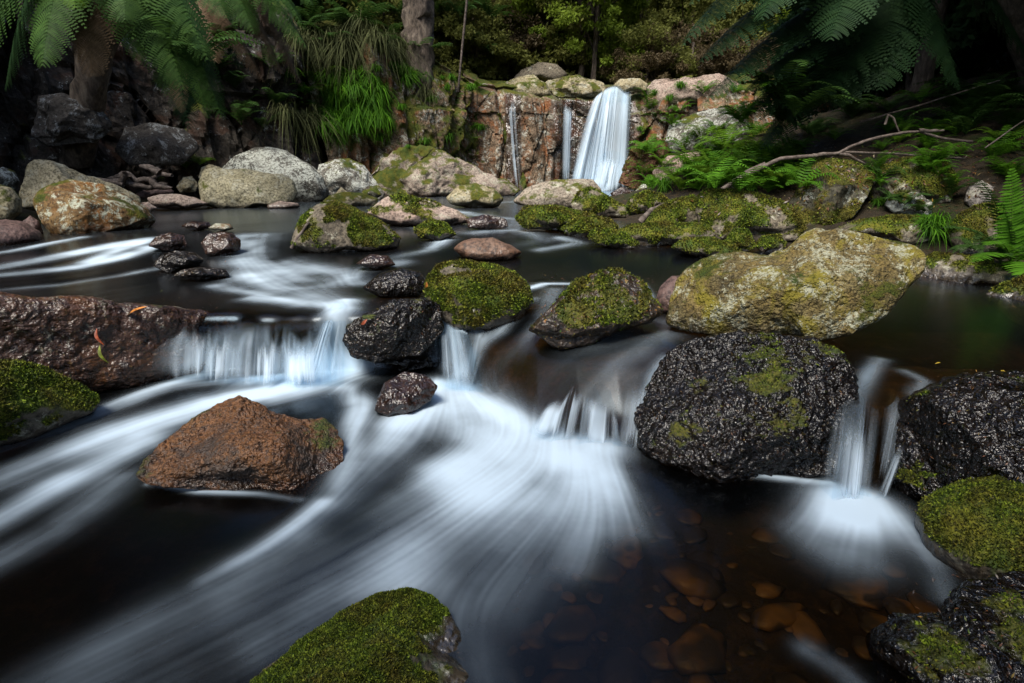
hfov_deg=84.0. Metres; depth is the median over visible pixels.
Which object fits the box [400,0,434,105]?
tall tree
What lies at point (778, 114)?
ground fern
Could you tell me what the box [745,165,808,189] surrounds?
ground fern
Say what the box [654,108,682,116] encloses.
ground fern
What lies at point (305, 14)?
ground fern
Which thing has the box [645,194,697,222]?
rock
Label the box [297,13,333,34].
ground fern
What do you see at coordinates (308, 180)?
rock
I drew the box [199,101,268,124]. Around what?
ground fern
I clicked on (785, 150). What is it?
ground fern
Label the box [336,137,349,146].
grass tuft
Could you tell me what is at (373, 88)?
grass tuft
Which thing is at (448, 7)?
ground fern
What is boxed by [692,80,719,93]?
ground fern
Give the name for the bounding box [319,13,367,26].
ground fern
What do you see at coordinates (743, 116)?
ground fern
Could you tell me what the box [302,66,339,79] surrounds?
ground fern
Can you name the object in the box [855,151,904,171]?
ground fern
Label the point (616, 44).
olive bush
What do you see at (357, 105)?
grass tuft
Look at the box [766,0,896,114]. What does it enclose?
shrub
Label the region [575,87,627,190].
waterfall
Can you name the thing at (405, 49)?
grass tuft
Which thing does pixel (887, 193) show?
ground fern
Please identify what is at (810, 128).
ground fern
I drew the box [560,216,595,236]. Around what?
rock
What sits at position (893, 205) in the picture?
rock
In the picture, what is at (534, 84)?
rock
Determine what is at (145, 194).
rock
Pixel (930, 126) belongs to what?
ground fern
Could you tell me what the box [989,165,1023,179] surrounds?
ground fern
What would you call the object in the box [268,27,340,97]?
grass tuft
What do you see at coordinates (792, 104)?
ground fern
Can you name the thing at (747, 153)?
ground fern
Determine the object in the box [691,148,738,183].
ground fern
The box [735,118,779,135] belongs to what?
ground fern
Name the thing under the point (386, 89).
grass tuft
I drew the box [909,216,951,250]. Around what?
grass tuft
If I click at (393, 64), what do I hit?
grass tuft
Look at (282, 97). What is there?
ground fern
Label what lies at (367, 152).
cliff
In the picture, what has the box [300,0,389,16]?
broadleaf tree
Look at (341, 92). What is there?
grass tuft
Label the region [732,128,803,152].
ground fern
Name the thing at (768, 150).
ground fern
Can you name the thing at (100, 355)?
fallen leaf
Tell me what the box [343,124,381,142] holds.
grass tuft
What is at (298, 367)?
waterfall
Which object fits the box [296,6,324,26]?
ground fern
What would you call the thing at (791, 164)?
ground fern
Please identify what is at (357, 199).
rock
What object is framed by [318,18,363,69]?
grass tuft
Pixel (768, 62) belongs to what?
scrub bush
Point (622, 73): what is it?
scrub bush
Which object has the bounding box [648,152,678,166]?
ground fern
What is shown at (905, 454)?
rock
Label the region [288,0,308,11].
ground fern
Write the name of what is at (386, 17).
olive bush
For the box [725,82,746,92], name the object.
ground fern
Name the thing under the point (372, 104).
grass tuft
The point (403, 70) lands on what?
grass tuft
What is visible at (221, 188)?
rock
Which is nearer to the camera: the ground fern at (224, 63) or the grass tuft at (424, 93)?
the ground fern at (224, 63)
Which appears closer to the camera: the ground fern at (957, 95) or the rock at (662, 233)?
the rock at (662, 233)
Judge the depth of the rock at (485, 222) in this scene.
4.85 m
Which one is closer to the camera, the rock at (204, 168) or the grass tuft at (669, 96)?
the rock at (204, 168)
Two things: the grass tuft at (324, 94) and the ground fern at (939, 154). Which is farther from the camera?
the grass tuft at (324, 94)
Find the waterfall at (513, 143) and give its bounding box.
[510,107,516,177]
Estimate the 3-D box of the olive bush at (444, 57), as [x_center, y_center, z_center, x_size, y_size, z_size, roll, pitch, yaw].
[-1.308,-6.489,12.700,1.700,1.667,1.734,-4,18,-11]
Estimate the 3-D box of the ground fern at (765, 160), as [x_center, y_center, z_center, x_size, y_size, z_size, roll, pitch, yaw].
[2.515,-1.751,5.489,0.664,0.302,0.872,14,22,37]
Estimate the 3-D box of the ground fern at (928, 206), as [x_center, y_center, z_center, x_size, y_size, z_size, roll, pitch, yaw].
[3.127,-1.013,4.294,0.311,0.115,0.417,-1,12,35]
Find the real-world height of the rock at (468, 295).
0.329 m
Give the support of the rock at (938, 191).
on the forest ground
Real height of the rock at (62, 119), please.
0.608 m
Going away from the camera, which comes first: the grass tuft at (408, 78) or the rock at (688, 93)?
the grass tuft at (408, 78)
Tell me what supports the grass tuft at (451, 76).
on the cliff at (367, 152)
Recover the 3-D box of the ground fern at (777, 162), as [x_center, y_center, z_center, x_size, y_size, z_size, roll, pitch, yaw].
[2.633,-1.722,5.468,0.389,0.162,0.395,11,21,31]
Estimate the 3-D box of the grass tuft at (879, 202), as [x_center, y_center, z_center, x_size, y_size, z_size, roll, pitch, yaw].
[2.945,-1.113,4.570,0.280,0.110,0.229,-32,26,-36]
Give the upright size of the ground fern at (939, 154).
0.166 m
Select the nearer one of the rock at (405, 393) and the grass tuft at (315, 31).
the rock at (405, 393)
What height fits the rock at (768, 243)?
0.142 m
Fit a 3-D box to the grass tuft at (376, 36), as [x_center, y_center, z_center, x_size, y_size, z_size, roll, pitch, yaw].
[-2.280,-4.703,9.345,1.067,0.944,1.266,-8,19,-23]
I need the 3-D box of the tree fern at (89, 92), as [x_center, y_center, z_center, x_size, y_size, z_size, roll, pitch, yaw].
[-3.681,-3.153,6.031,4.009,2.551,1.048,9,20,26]
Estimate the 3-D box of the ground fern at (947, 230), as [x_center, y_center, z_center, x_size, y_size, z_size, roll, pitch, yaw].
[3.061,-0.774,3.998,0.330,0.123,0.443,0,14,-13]
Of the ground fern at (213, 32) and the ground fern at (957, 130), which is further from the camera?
the ground fern at (213, 32)
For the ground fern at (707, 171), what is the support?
on the forest ground
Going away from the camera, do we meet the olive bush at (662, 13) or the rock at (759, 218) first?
the rock at (759, 218)
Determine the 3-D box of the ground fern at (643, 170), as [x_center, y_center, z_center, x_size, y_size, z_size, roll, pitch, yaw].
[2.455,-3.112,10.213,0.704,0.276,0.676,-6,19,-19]
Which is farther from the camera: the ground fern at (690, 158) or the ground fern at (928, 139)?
the ground fern at (690, 158)
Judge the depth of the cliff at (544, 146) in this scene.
11.44 m
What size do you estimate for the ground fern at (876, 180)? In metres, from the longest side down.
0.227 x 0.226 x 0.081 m
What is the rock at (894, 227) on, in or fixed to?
on the forest ground
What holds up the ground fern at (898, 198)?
on the rock at (893, 205)
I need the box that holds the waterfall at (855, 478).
[849,449,895,498]
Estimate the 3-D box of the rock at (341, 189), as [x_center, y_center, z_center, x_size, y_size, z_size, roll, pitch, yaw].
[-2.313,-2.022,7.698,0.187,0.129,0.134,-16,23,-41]
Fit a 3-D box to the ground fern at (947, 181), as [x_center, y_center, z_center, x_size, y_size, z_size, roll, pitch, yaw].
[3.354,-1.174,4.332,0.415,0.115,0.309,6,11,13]
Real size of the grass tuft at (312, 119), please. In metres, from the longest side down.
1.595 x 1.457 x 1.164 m
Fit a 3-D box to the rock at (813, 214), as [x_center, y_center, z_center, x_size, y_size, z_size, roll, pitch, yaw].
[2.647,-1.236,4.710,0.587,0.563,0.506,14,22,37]
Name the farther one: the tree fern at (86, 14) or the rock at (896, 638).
the tree fern at (86, 14)
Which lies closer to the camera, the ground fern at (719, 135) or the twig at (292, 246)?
the twig at (292, 246)
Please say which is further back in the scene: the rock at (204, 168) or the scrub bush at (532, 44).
the scrub bush at (532, 44)
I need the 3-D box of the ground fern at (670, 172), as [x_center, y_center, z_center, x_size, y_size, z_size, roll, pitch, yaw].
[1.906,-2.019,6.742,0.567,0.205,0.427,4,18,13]
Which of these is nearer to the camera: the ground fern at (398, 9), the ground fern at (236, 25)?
the ground fern at (236, 25)
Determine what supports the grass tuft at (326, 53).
on the forest ground
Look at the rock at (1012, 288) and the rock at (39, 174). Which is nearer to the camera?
the rock at (1012, 288)
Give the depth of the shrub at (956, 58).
9.10 m
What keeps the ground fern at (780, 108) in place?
on the forest ground
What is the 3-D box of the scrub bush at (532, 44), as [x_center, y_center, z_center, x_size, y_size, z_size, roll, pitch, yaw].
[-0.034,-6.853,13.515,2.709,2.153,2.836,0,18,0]
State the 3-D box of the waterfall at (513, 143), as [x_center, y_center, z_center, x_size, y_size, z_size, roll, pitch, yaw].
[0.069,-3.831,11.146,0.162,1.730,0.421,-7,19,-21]
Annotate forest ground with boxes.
[13,0,1023,444]
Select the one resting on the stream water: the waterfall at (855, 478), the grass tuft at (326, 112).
the waterfall at (855, 478)
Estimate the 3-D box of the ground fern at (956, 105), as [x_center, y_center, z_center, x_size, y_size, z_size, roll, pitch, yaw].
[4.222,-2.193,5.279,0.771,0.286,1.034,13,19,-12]
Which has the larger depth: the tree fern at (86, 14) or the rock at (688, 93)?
the rock at (688, 93)
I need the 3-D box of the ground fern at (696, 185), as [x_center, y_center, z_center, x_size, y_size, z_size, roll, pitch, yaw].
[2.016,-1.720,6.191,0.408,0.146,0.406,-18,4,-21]
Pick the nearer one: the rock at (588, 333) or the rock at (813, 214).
the rock at (588, 333)
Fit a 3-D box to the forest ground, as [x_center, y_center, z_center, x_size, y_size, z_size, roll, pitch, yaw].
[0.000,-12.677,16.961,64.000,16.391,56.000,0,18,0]
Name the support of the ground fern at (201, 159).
on the cliff at (135, 97)
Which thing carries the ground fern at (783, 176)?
on the forest ground
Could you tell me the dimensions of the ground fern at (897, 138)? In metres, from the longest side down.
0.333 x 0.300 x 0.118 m
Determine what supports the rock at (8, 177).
on the forest ground
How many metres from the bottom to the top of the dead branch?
0.498 m
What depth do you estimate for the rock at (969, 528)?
1.34 m
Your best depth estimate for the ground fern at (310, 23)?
8.99 m
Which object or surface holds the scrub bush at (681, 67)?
on the forest ground
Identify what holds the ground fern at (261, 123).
on the cliff at (135, 97)
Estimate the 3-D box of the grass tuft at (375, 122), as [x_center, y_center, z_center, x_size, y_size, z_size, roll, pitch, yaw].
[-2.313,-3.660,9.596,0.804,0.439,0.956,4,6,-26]
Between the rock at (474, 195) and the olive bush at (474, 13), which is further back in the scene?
the olive bush at (474, 13)
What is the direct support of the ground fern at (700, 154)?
on the forest ground
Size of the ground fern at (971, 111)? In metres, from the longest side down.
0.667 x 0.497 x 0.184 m
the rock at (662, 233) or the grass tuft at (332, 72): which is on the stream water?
the rock at (662, 233)
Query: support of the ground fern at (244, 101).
on the cliff at (135, 97)
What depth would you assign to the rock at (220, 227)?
4.71 m
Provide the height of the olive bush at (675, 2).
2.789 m
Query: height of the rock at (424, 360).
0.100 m
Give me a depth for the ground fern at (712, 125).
9.45 m
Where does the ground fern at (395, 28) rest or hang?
on the cliff at (367, 152)
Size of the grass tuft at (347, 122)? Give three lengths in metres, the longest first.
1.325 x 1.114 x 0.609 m
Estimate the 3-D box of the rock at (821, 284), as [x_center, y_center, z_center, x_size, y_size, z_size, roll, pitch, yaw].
[1.106,-0.231,2.274,0.860,0.442,0.559,10,20,28]
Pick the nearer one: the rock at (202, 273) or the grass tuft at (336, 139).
the rock at (202, 273)
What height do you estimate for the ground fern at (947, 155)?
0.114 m
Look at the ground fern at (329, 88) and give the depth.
9.25 m
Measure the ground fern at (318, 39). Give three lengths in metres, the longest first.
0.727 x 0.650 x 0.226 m
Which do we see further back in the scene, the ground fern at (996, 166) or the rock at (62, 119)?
the rock at (62, 119)
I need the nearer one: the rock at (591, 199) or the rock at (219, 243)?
the rock at (219, 243)
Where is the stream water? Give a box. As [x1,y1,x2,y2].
[0,189,1023,682]
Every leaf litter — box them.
[0,252,439,350]
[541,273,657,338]
[640,138,1021,215]
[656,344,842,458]
[906,370,1023,681]
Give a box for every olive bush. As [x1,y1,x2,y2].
[305,0,445,54]
[374,0,471,58]
[434,0,496,69]
[434,0,532,80]
[434,14,491,75]
[470,0,592,74]
[504,2,606,70]
[524,0,616,81]
[602,15,698,82]
[605,35,675,83]
[637,0,759,47]
[638,0,754,73]
[693,0,775,66]
[710,0,788,50]
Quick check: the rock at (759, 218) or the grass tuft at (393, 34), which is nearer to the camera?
the rock at (759, 218)
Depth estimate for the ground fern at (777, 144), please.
5.87 m
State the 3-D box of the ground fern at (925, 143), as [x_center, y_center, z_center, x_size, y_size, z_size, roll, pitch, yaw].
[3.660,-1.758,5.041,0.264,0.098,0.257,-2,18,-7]
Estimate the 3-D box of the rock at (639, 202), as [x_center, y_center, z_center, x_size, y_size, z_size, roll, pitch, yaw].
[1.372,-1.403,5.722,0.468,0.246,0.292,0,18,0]
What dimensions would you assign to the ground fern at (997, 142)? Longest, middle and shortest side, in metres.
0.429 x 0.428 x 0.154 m
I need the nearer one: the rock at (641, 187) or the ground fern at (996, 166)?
the ground fern at (996, 166)
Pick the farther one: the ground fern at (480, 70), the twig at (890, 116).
the ground fern at (480, 70)
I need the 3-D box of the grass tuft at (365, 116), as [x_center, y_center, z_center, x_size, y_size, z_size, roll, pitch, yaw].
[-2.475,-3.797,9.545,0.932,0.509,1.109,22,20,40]
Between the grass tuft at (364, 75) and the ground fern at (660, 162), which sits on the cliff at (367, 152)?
the grass tuft at (364, 75)
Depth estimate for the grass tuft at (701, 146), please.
9.59 m
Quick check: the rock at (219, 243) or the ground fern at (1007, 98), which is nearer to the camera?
the rock at (219, 243)
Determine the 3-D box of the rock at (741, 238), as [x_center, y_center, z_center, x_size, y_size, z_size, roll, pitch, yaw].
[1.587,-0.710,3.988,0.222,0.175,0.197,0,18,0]
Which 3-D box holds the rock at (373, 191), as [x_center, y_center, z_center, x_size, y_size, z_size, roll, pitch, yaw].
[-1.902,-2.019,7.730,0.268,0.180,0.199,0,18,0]
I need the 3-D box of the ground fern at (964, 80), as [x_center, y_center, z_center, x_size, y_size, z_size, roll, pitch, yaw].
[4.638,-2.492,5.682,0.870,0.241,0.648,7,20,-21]
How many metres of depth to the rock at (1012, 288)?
2.90 m
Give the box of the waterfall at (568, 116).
[565,114,570,172]
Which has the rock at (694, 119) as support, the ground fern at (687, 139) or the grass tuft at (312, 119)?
the ground fern at (687, 139)
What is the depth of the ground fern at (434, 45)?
10.02 m
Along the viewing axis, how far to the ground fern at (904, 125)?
5.40 m
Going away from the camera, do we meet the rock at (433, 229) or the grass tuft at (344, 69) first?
the rock at (433, 229)
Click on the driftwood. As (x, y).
(120, 179)
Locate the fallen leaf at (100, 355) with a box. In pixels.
[98,346,107,362]
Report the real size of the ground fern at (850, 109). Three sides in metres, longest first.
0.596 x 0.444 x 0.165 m
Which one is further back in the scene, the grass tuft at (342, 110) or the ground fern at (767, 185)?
the grass tuft at (342, 110)
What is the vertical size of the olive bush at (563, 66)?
2.548 m
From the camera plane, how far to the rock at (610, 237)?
4.07 m
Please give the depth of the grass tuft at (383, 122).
9.39 m
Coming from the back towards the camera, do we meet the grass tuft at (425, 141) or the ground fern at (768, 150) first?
the grass tuft at (425, 141)
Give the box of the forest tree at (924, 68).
[909,0,948,91]
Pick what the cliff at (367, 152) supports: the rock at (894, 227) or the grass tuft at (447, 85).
the grass tuft at (447, 85)
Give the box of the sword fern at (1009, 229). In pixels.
[940,168,1023,276]
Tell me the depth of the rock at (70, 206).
4.67 m
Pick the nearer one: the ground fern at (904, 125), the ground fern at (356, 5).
the ground fern at (904, 125)
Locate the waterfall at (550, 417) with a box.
[538,404,605,442]
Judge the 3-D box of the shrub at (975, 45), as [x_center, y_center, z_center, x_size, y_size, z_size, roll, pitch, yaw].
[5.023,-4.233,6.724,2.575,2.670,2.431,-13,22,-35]
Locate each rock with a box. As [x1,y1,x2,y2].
[0,167,19,190]
[0,184,21,219]
[0,219,42,245]
[0,292,207,392]
[0,358,99,446]
[19,159,141,210]
[23,216,43,233]
[31,93,112,146]
[33,179,155,235]
[115,123,198,165]
[136,189,173,197]
[136,395,343,490]
[142,202,156,211]
[147,194,207,208]
[149,232,186,250]
[153,250,203,272]
[174,267,229,280]
[177,176,197,192]
[182,221,210,230]
[198,164,217,178]
[198,167,297,208]
[201,232,240,255]
[209,223,233,231]
[223,147,327,201]
[250,586,468,682]
[267,201,299,208]
[290,200,400,252]
[317,158,384,199]
[323,192,378,205]
[335,187,346,193]
[342,298,443,362]
[356,254,394,269]
[361,186,381,197]
[363,267,425,297]
[367,191,468,225]
[371,145,519,196]
[374,372,437,416]
[384,353,432,371]
[413,217,455,240]
[423,258,533,330]
[446,183,502,207]
[454,237,521,260]
[466,214,507,229]
[505,74,551,96]
[514,62,566,81]
[514,179,600,208]
[515,204,618,231]
[529,266,662,349]
[546,75,605,97]
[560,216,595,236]
[571,186,631,217]
[587,227,639,248]
[610,187,631,195]
[613,78,647,91]
[617,220,715,245]
[618,137,673,190]
[625,189,668,213]
[634,330,864,483]
[636,184,647,190]
[645,73,739,115]
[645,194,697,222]
[652,152,698,179]
[656,276,678,312]
[665,107,750,154]
[666,228,925,340]
[672,236,742,257]
[695,188,807,241]
[724,227,755,251]
[755,233,786,252]
[789,157,874,225]
[834,214,943,244]
[867,155,958,202]
[870,571,1023,682]
[884,192,932,214]
[886,369,1023,500]
[914,475,1023,579]
[921,250,1018,286]
[946,201,1002,257]
[964,180,993,206]
[986,273,1023,300]
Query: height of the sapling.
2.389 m
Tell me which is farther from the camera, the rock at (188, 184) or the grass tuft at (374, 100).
the grass tuft at (374, 100)
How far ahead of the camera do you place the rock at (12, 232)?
4.23 m
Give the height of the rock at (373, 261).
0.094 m
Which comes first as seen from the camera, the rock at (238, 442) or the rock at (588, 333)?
the rock at (238, 442)
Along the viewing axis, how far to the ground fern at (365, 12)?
9.13 m
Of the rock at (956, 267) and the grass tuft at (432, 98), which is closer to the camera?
the rock at (956, 267)
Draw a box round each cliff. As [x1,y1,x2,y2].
[0,0,321,199]
[294,18,526,189]
[463,69,694,188]
[697,51,1007,135]
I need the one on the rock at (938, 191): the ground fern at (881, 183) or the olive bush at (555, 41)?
the ground fern at (881, 183)
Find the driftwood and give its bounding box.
[100,164,173,190]
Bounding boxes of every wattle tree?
[501,0,650,76]
[503,0,561,63]
[540,0,649,79]
[585,0,700,36]
[612,0,651,23]
[751,0,790,31]
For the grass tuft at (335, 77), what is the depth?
9.28 m
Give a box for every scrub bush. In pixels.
[457,0,567,80]
[597,45,678,84]
[640,19,745,79]
[693,28,779,78]
[747,31,782,75]
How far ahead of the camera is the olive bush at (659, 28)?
12.24 m
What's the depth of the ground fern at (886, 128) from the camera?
5.53 m
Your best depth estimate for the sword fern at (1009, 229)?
3.19 m
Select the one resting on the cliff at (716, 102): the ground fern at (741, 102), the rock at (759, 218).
the ground fern at (741, 102)
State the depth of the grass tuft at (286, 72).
8.44 m
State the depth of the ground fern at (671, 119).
9.85 m
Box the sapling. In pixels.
[457,0,467,91]
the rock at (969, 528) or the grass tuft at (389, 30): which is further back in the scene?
the grass tuft at (389, 30)
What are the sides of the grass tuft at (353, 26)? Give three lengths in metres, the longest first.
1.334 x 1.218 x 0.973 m
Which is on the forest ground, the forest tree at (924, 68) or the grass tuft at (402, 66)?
the forest tree at (924, 68)
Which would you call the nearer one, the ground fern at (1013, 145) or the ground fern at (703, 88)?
the ground fern at (1013, 145)
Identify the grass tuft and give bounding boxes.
[254,98,315,149]
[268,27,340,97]
[284,64,311,80]
[288,103,351,160]
[292,118,321,159]
[299,18,342,67]
[302,68,348,100]
[303,35,355,98]
[304,30,371,89]
[310,25,361,72]
[310,88,333,101]
[310,113,352,145]
[312,105,346,128]
[316,111,375,140]
[317,105,363,137]
[317,106,341,127]
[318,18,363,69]
[318,64,346,87]
[318,122,353,142]
[319,71,349,86]
[319,91,355,112]
[321,25,393,91]
[323,79,381,106]
[328,11,383,63]
[328,81,370,107]
[330,94,365,105]
[331,65,382,89]
[331,135,344,142]
[333,102,365,119]
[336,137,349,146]
[339,63,356,82]
[339,116,371,134]
[340,100,374,122]
[340,103,392,132]
[342,97,370,111]
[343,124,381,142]
[348,23,407,72]
[349,106,398,140]
[351,78,395,102]
[355,107,385,133]
[357,71,387,88]
[357,82,402,110]
[357,94,399,120]
[358,72,386,89]
[358,108,399,126]
[358,113,392,128]
[361,93,389,111]
[362,102,399,126]
[367,62,388,74]
[367,83,404,105]
[368,131,390,144]
[375,20,401,36]
[381,22,420,61]
[382,33,438,87]
[388,58,404,70]
[392,60,410,73]
[394,102,409,111]
[395,36,420,74]
[395,65,421,76]
[396,67,428,93]
[406,81,455,131]
[418,137,432,145]
[426,93,439,101]
[441,82,454,93]
[445,132,452,146]
[446,73,456,80]
[462,83,478,91]
[469,122,490,130]
[647,176,682,192]
[661,93,678,102]
[670,79,688,89]
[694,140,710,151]
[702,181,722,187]
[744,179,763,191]
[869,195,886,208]
[909,214,954,242]
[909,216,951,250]
[912,209,957,235]
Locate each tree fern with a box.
[0,0,226,129]
[59,0,313,168]
[682,0,1023,150]
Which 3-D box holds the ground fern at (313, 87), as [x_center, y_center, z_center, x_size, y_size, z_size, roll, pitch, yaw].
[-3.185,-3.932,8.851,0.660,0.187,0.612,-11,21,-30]
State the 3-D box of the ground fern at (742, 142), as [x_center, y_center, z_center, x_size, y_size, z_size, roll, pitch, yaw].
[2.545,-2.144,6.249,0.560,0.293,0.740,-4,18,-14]
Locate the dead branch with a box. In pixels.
[720,128,972,188]
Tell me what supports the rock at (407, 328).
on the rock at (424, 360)
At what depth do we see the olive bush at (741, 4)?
13.29 m
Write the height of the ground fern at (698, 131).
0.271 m
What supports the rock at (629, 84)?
on the cliff at (544, 146)
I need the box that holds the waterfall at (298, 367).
[197,324,328,380]
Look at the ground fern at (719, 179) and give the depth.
4.40 m
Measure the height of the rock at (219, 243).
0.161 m
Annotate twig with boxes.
[290,221,309,249]
[638,203,661,222]
[860,80,999,122]
[884,114,899,131]
[984,120,1023,148]
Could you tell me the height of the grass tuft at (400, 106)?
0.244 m
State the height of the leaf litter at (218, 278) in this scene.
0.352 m
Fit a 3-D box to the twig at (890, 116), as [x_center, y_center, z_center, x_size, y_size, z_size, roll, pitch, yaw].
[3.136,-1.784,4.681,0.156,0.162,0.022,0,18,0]
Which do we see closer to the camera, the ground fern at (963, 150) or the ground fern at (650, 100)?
the ground fern at (963, 150)
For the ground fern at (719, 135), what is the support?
on the forest ground
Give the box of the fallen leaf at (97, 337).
[94,329,103,344]
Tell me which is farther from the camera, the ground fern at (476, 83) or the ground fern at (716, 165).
the ground fern at (476, 83)
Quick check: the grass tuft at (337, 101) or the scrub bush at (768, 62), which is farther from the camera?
the scrub bush at (768, 62)
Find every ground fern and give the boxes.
[137,15,263,66]
[146,22,257,60]
[181,162,195,167]
[188,155,215,164]
[195,13,258,40]
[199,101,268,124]
[207,59,242,70]
[209,23,240,36]
[211,41,242,70]
[214,70,243,81]
[222,75,248,87]
[231,95,261,107]
[243,113,290,127]
[250,45,301,67]
[253,87,313,105]
[287,0,340,24]
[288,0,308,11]
[289,83,328,94]
[292,9,324,21]
[294,101,314,109]
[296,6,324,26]
[296,21,356,43]
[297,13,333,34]
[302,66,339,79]
[304,32,336,45]
[318,84,343,95]
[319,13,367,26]
[324,0,396,26]
[327,7,377,26]
[340,0,377,10]
[365,22,403,34]
[376,1,402,16]
[377,37,397,54]
[383,35,451,47]
[434,0,444,14]
[439,0,463,16]
[445,0,481,15]
[465,80,486,87]
[472,0,513,18]
[474,67,493,74]
[627,134,671,153]
[627,160,656,175]
[631,173,664,188]
[634,88,657,105]
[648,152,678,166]
[648,165,685,179]
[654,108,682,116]
[654,170,705,189]
[658,137,715,172]
[661,114,689,126]
[664,129,701,149]
[666,100,696,111]
[666,156,702,179]
[669,154,737,174]
[673,157,757,188]
[677,146,719,160]
[679,177,702,189]
[682,124,715,139]
[682,165,728,185]
[686,154,738,174]
[688,149,719,164]
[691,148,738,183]
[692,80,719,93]
[694,123,755,149]
[695,136,731,153]
[698,120,736,132]
[698,155,719,164]
[699,119,734,130]
[699,145,731,158]
[699,148,753,166]
[707,150,770,176]
[708,166,778,191]
[713,131,757,156]
[717,98,771,121]
[718,101,770,121]
[723,156,770,174]
[724,59,848,101]
[724,141,775,154]
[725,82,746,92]
[727,143,804,170]
[730,96,754,108]
[731,145,784,161]
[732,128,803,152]
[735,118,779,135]
[736,162,782,181]
[741,63,824,96]
[742,171,793,192]
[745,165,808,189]
[747,86,817,120]
[748,138,789,153]
[749,142,785,155]
[752,75,859,115]
[755,162,811,188]
[759,144,809,158]
[761,160,812,179]
[763,157,802,165]
[764,104,800,120]
[774,158,839,189]
[774,159,808,167]
[782,131,819,148]
[785,117,836,133]
[794,117,841,136]
[826,93,873,113]
[831,100,880,117]
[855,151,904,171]
[861,91,924,111]
[862,159,906,175]
[864,170,900,186]
[866,102,881,111]
[866,138,899,149]
[867,105,921,122]
[868,173,896,182]
[873,119,907,132]
[876,188,910,199]
[880,191,933,204]
[884,125,913,141]
[890,116,922,130]
[894,81,949,101]
[898,142,971,161]
[903,151,958,170]
[903,197,952,212]
[905,126,957,143]
[907,118,953,132]
[910,93,1023,133]
[910,125,947,137]
[912,137,942,147]
[913,80,1020,118]
[916,83,1023,111]
[917,77,1017,100]
[918,160,961,174]
[919,146,973,161]
[920,97,997,123]
[927,170,969,185]
[928,70,1023,100]
[930,73,998,95]
[935,121,980,134]
[935,225,958,239]
[943,178,985,194]
[947,143,978,153]
[948,230,998,252]
[950,77,1023,100]
[969,126,1023,144]
[971,156,1023,174]
[973,140,1023,156]
[977,125,1023,147]
[980,89,1020,109]
[982,157,1023,171]
[983,245,1023,261]
[986,108,1023,130]
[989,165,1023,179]
[991,82,1023,107]
[993,140,1023,152]
[997,87,1023,107]
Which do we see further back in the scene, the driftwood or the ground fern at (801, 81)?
the driftwood
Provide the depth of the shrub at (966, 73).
7.12 m
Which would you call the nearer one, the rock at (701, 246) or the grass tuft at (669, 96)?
the rock at (701, 246)
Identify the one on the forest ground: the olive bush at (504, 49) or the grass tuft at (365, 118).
the olive bush at (504, 49)
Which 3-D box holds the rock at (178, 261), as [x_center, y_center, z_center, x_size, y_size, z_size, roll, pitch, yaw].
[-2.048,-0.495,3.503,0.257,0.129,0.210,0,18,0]
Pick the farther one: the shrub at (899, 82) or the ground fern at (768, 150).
the shrub at (899, 82)
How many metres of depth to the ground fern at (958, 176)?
4.28 m
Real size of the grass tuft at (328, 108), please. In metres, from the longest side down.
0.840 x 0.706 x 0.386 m
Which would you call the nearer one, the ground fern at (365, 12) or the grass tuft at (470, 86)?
the ground fern at (365, 12)
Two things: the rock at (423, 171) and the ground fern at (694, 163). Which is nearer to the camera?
the ground fern at (694, 163)
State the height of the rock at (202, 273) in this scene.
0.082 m
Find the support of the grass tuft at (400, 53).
on the cliff at (367, 152)
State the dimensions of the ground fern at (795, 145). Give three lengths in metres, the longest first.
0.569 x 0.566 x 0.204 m
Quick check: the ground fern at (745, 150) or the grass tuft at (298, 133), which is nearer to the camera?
the ground fern at (745, 150)
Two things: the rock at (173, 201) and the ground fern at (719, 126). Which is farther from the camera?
the ground fern at (719, 126)
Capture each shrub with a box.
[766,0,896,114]
[809,0,1006,97]
[813,15,956,100]
[871,6,1006,87]
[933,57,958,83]
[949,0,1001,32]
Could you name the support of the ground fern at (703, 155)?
on the forest ground
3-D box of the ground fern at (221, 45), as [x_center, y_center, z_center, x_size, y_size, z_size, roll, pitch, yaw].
[-2.253,-2.076,4.023,0.615,0.256,0.871,12,21,34]
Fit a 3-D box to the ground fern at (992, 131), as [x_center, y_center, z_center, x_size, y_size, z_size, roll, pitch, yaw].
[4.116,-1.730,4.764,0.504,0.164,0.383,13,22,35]
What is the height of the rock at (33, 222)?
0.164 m
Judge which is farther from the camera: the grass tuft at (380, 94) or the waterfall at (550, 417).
the grass tuft at (380, 94)
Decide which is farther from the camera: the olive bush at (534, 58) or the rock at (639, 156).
the olive bush at (534, 58)
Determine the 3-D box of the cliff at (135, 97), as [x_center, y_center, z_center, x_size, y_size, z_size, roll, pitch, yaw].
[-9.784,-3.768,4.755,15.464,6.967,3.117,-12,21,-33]
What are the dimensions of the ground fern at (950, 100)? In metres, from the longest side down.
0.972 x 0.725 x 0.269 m
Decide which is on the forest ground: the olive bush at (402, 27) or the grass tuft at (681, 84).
the olive bush at (402, 27)
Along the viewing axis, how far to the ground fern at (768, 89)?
4.98 m
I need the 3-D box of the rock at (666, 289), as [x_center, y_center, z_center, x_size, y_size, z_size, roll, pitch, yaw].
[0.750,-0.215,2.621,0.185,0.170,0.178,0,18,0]
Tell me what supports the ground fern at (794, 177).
on the rock at (813, 214)
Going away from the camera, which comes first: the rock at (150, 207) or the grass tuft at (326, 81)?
the rock at (150, 207)
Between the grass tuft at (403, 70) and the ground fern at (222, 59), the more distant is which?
the grass tuft at (403, 70)
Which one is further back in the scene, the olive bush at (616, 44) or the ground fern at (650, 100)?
the olive bush at (616, 44)
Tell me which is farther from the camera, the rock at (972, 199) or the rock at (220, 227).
the rock at (220, 227)

